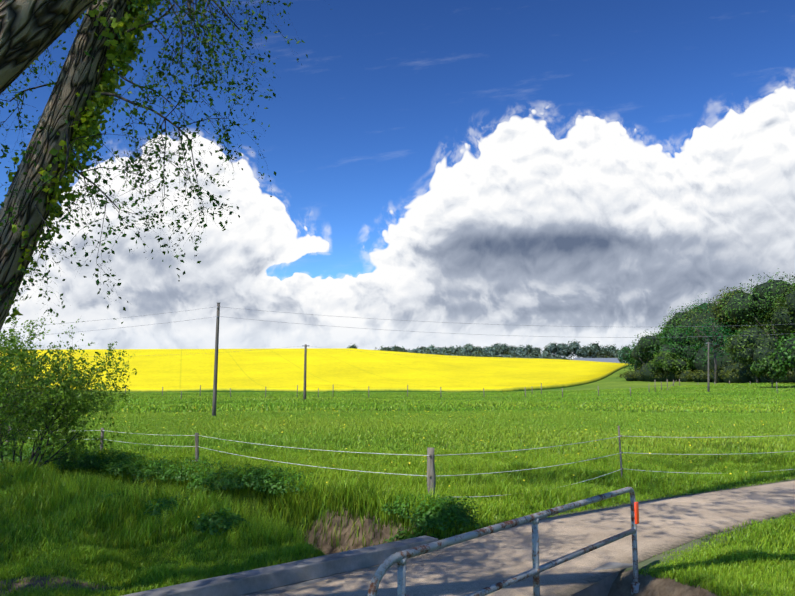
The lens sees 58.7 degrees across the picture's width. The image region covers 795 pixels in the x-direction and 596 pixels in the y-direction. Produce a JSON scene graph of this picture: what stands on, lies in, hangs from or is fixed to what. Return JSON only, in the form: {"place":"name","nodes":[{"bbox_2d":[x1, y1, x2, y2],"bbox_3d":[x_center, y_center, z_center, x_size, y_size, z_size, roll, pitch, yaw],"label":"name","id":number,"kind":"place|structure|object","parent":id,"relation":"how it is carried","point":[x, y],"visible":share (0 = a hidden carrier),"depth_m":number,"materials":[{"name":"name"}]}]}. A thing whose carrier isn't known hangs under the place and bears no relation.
{"place":"outdoors","nodes":[
{"label":"outdoors","id":0,"kind":"place"},
{"bbox_2d":[0,348,630,391],"bbox_3d":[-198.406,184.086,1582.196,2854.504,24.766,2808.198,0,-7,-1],"label":"rapeseed field","id":1,"kind":"structure","parent":0,"point":[273,370],"depth_m":277.34,"materials":[{"name":"yellow plant"}]},
{"bbox_2d":[0,444,794,562],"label":"grass","id":2,"kind":"structure","parent":0,"point":[38,500],"depth_m":12.59,"materials":[{"name":"green plant"}]},
{"bbox_2d":[0,409,794,456],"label":"grass","id":3,"kind":"structure","parent":0,"point":[520,428],"depth_m":30.49,"materials":[{"name":"green plant"}]},
{"bbox_2d":[0,366,794,595],"bbox_3d":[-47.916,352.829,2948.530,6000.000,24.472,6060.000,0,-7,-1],"label":"ground","id":4,"kind":"structure","parent":0,"point":[649,585],"depth_m":10.83,"materials":[{"name":"green plant"}]},
{"bbox_2d":[0,0,95,93],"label":"tree trunk","id":5,"kind":"object","parent":4,"relation":"on","point":[31,31],"visible":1,"depth_m":4.27,"materials":[{"name":"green plant"}]},
{"bbox_2d":[0,0,131,330],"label":"tree trunk","id":6,"kind":"object","parent":4,"relation":"on","point":[80,74],"visible":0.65,"depth_m":5.98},
{"bbox_2d":[0,0,165,324],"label":"ivy tree","id":7,"kind":"object","parent":6,"relation":"attached to","point":[99,102],"visible":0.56,"depth_m":6.12,"materials":[{"name":"green plant"}]},
{"bbox_2d":[0,0,330,323],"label":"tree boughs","id":8,"kind":"object","parent":6,"relation":"attached to","point":[160,74],"depth_m":5.78,"materials":[{"name":"green plant"}]},
{"bbox_2d":[0,295,136,487],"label":"shrub","id":9,"kind":"object","parent":4,"relation":"on","point":[62,380],"depth_m":15.10,"materials":[{"name":"green plant"}]},
{"bbox_2d":[0,436,478,543],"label":"ditch plants","id":10,"kind":"object","parent":4,"relation":"on","point":[88,462],"visible":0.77,"depth_m":12.61,"materials":[{"name":"green plant"}]},
{"bbox_2d":[6,426,622,493],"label":"fence posts","id":11,"kind":"object","parent":4,"relation":"on","point":[431,476],"visible":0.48,"depth_m":11.93,"materials":[{"name":"grey wood"}]},
{"bbox_2d":[36,430,792,496],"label":"fence ropes","id":12,"kind":"object","parent":11,"relation":"attached to","point":[470,453],"visible":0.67,"depth_m":14.67,"materials":[{"name":"white"}]},
{"bbox_2d":[122,535,632,595],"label":"bridge deck","id":13,"kind":"structure","parent":4,"relation":"on","point":[275,579],"depth_m":7.33,"materials":[{"name":"concrete"}]},
{"bbox_2d":[0,512,794,595],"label":"grass","id":14,"kind":"structure","parent":4,"relation":"on","point":[270,540],"depth_m":7.89,"materials":[{"name":"green plant"}]},
{"bbox_2d":[28,404,783,525],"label":"meadow dandelions","id":15,"kind":"object","parent":4,"relation":"on","point":[426,430],"visible":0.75,"depth_m":33.09,"materials":[{"name":"yellow plant"}]},
{"bbox_2d":[39,382,794,413],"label":"crop field","id":16,"kind":"structure","parent":4,"relation":"on","point":[271,401],"depth_m":84.55,"materials":[{"name":"green plant"}]},
{"bbox_2d":[425,345,439,351],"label":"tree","id":17,"kind":"object","parent":4,"relation":"on","point":[436,349],"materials":[{"name":"green plant"}]},
{"bbox_2d":[91,379,777,398],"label":"fence posts","id":18,"kind":"object","parent":4,"relation":"on","point":[483,389],"visible":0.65,"depth_m":114.47,"materials":[{"name":"brown wood"}]},
{"bbox_2d":[442,345,459,354],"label":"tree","id":19,"kind":"object","parent":4,"relation":"on","point":[449,351],"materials":[{"name":"green plant"}]},
{"bbox_2d":[212,303,709,415],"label":"utility poles","id":20,"kind":"object","parent":4,"relation":"on","point":[305,368],"visible":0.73,"depth_m":44.22,"materials":[{"name":"brown wood"}]},
{"bbox_2d":[7,307,782,358],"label":"power lines","id":21,"kind":"object","parent":20,"relation":"attached to","point":[411,331],"visible":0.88,"depth_m":46.26,"materials":[{"name":"silver metal"}]},
{"bbox_2d":[459,343,474,353],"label":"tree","id":22,"kind":"object","parent":4,"relation":"on","point":[468,347],"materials":[{"name":"green plant"}]},
{"bbox_2d":[472,346,483,354],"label":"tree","id":23,"kind":"object","parent":4,"relation":"on","point":[478,349],"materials":[{"name":"green plant"}]},
{"bbox_2d":[482,346,494,353],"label":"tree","id":24,"kind":"object","parent":4,"relation":"on","point":[488,350],"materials":[{"name":"green plant"}]},
{"bbox_2d":[375,345,629,363],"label":"distant tree line","id":25,"kind":"object","parent":4,"relation":"on","point":[400,349],"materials":[{"name":"green plant"}]},
{"bbox_2d":[367,487,639,595],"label":"bridge railing","id":26,"kind":"object","parent":4,"relation":"on","point":[400,557],"visible":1,"depth_m":6.02,"materials":[{"name":"metal"}]},
{"bbox_2d":[634,502,638,523],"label":"rail reflectors","id":27,"kind":"object","parent":26,"relation":"attached to","point":[636,508],"visible":1,"depth_m":7.75,"materials":[{"name":"red plastic"}]},
{"bbox_2d":[496,343,511,355],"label":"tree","id":28,"kind":"object","parent":4,"relation":"on","point":[506,348],"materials":[{"name":"green plant"}]},
{"bbox_2d":[504,345,518,355],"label":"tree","id":29,"kind":"object","parent":4,"relation":"on","point":[511,350],"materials":[{"name":"green plant"}]},
{"bbox_2d":[511,345,527,357],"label":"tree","id":30,"kind":"object","parent":4,"relation":"on","point":[516,350],"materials":[{"name":"green plant"}]},
{"bbox_2d":[524,344,539,356],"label":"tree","id":31,"kind":"object","parent":4,"relation":"on","point":[532,349],"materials":[{"name":"green plant"}]},
{"bbox_2d":[528,347,542,355],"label":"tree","id":32,"kind":"object","parent":4,"relation":"on","point":[537,351],"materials":[{"name":"green plant"}]},
{"bbox_2d":[541,350,553,356],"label":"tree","id":33,"kind":"object","parent":4,"relation":"on","point":[547,354],"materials":[{"name":"green plant"}]},
{"bbox_2d":[543,342,562,356],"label":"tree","id":34,"kind":"object","parent":4,"relation":"on","point":[553,350],"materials":[{"name":"green plant"}]},
{"bbox_2d":[558,343,567,355],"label":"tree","id":35,"kind":"object","parent":4,"relation":"on","point":[561,345],"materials":[{"name":"green plant"}]},
{"bbox_2d":[560,340,585,357],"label":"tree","id":36,"kind":"object","parent":4,"relation":"on","point":[574,346],"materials":[{"name":"green plant"}]},
{"bbox_2d":[579,345,599,357],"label":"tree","id":37,"kind":"object","parent":4,"relation":"on","point":[590,350],"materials":[{"name":"green plant"}]},
{"bbox_2d":[573,358,619,362],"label":"farm buildings","id":38,"kind":"structure","parent":4,"relation":"on","point":[614,360],"depth_m":474.81,"materials":[{"name":"beige"}]},
{"bbox_2d":[586,341,612,357],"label":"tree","id":39,"kind":"object","parent":4,"relation":"on","point":[605,351],"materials":[{"name":"green plant"}]},
{"bbox_2d":[607,344,616,355],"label":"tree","id":40,"kind":"object","parent":4,"relation":"on","point":[612,347],"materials":[{"name":"green plant"}]},
{"bbox_2d":[608,348,620,360],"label":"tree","id":41,"kind":"object","parent":4,"relation":"on","point":[613,352],"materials":[{"name":"green plant"}]},
{"bbox_2d":[615,344,630,360],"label":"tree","id":42,"kind":"object","parent":4,"relation":"on","point":[622,351],"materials":[{"name":"green plant"}]},
{"bbox_2d":[617,343,637,365],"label":"tree","id":43,"kind":"object","parent":4,"relation":"on","point":[627,360],"depth_m":269.44,"materials":[{"name":"green plant"}]},
{"bbox_2d":[627,329,685,364],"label":"tree","id":44,"kind":"object","parent":4,"relation":"on","point":[642,345],"depth_m":229.31,"materials":[{"name":"green plant"}]},
{"bbox_2d":[651,322,666,337],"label":"tree","id":45,"kind":"object","parent":4,"relation":"on","point":[660,329],"depth_m":274.19,"materials":[{"name":"green plant"}]},
{"bbox_2d":[647,349,689,381],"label":"tree","id":46,"kind":"object","parent":4,"relation":"on","point":[656,355],"depth_m":213.78,"materials":[{"name":"green plant"}]},
{"bbox_2d":[638,324,699,368],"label":"tree","id":47,"kind":"object","parent":4,"relation":"on","point":[665,347],"depth_m":226.30,"materials":[{"name":"green plant"}]},
{"bbox_2d":[658,304,733,350],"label":"tree","id":48,"kind":"object","parent":4,"relation":"on","point":[687,321],"depth_m":230.36,"materials":[{"name":"green plant"}]},
{"bbox_2d":[682,293,717,313],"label":"tree","id":49,"kind":"object","parent":4,"relation":"on","point":[693,306],"depth_m":259.62,"materials":[{"name":"green plant"}]},
{"bbox_2d":[624,333,785,371],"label":"wood understory","id":50,"kind":"object","parent":4,"relation":"on","point":[698,365],"depth_m":213.77,"materials":[{"name":"green plant"}]},
{"bbox_2d":[616,358,794,382],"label":"wood edge shrubs","id":51,"kind":"object","parent":4,"relation":"on","point":[671,377],"depth_m":198.60,"materials":[{"name":"green plant"}]},
{"bbox_2d":[685,318,741,382],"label":"tree","id":52,"kind":"object","parent":4,"relation":"on","point":[717,338],"depth_m":188.00,"materials":[{"name":"green plant"}]},
{"bbox_2d":[681,283,752,336],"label":"tree","id":53,"kind":"object","parent":4,"relation":"on","point":[719,311],"depth_m":227.58,"materials":[{"name":"green plant"}]},
{"bbox_2d":[722,320,784,383],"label":"tree","id":54,"kind":"object","parent":4,"relation":"on","point":[761,354],"depth_m":157.09,"materials":[{"name":"green plant"}]},
{"bbox_2d":[717,268,794,347],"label":"tree","id":55,"kind":"object","parent":4,"relation":"on","point":[743,315],"depth_m":184.43,"materials":[{"name":"green plant"}]},
{"bbox_2d":[750,353,788,387],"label":"tree","id":56,"kind":"object","parent":4,"relation":"on","point":[753,368],"depth_m":130.64,"materials":[{"name":"green plant"}]},
{"bbox_2d":[763,272,794,336],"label":"tree","id":57,"kind":"object","parent":4,"relation":"on","point":[786,316],"depth_m":171.87,"materials":[{"name":"green plant"}]},
{"bbox_2d":[771,331,794,373],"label":"tree","id":58,"kind":"object","parent":4,"relation":"on","point":[781,348],"depth_m":127.40,"materials":[{"name":"green plant"}]},
{"bbox_2d":[0,0,794,361],"label":"sky","id":59,"kind":"structure","parent":0,"point":[604,167],"materials":[{"name":"white"}]},
{"bbox_2d":[273,480,794,595],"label":"road","id":60,"kind":"structure","parent":0,"point":[465,568],"depth_m":8.82,"materials":[{"name":"grey asphalt"}]}
]}

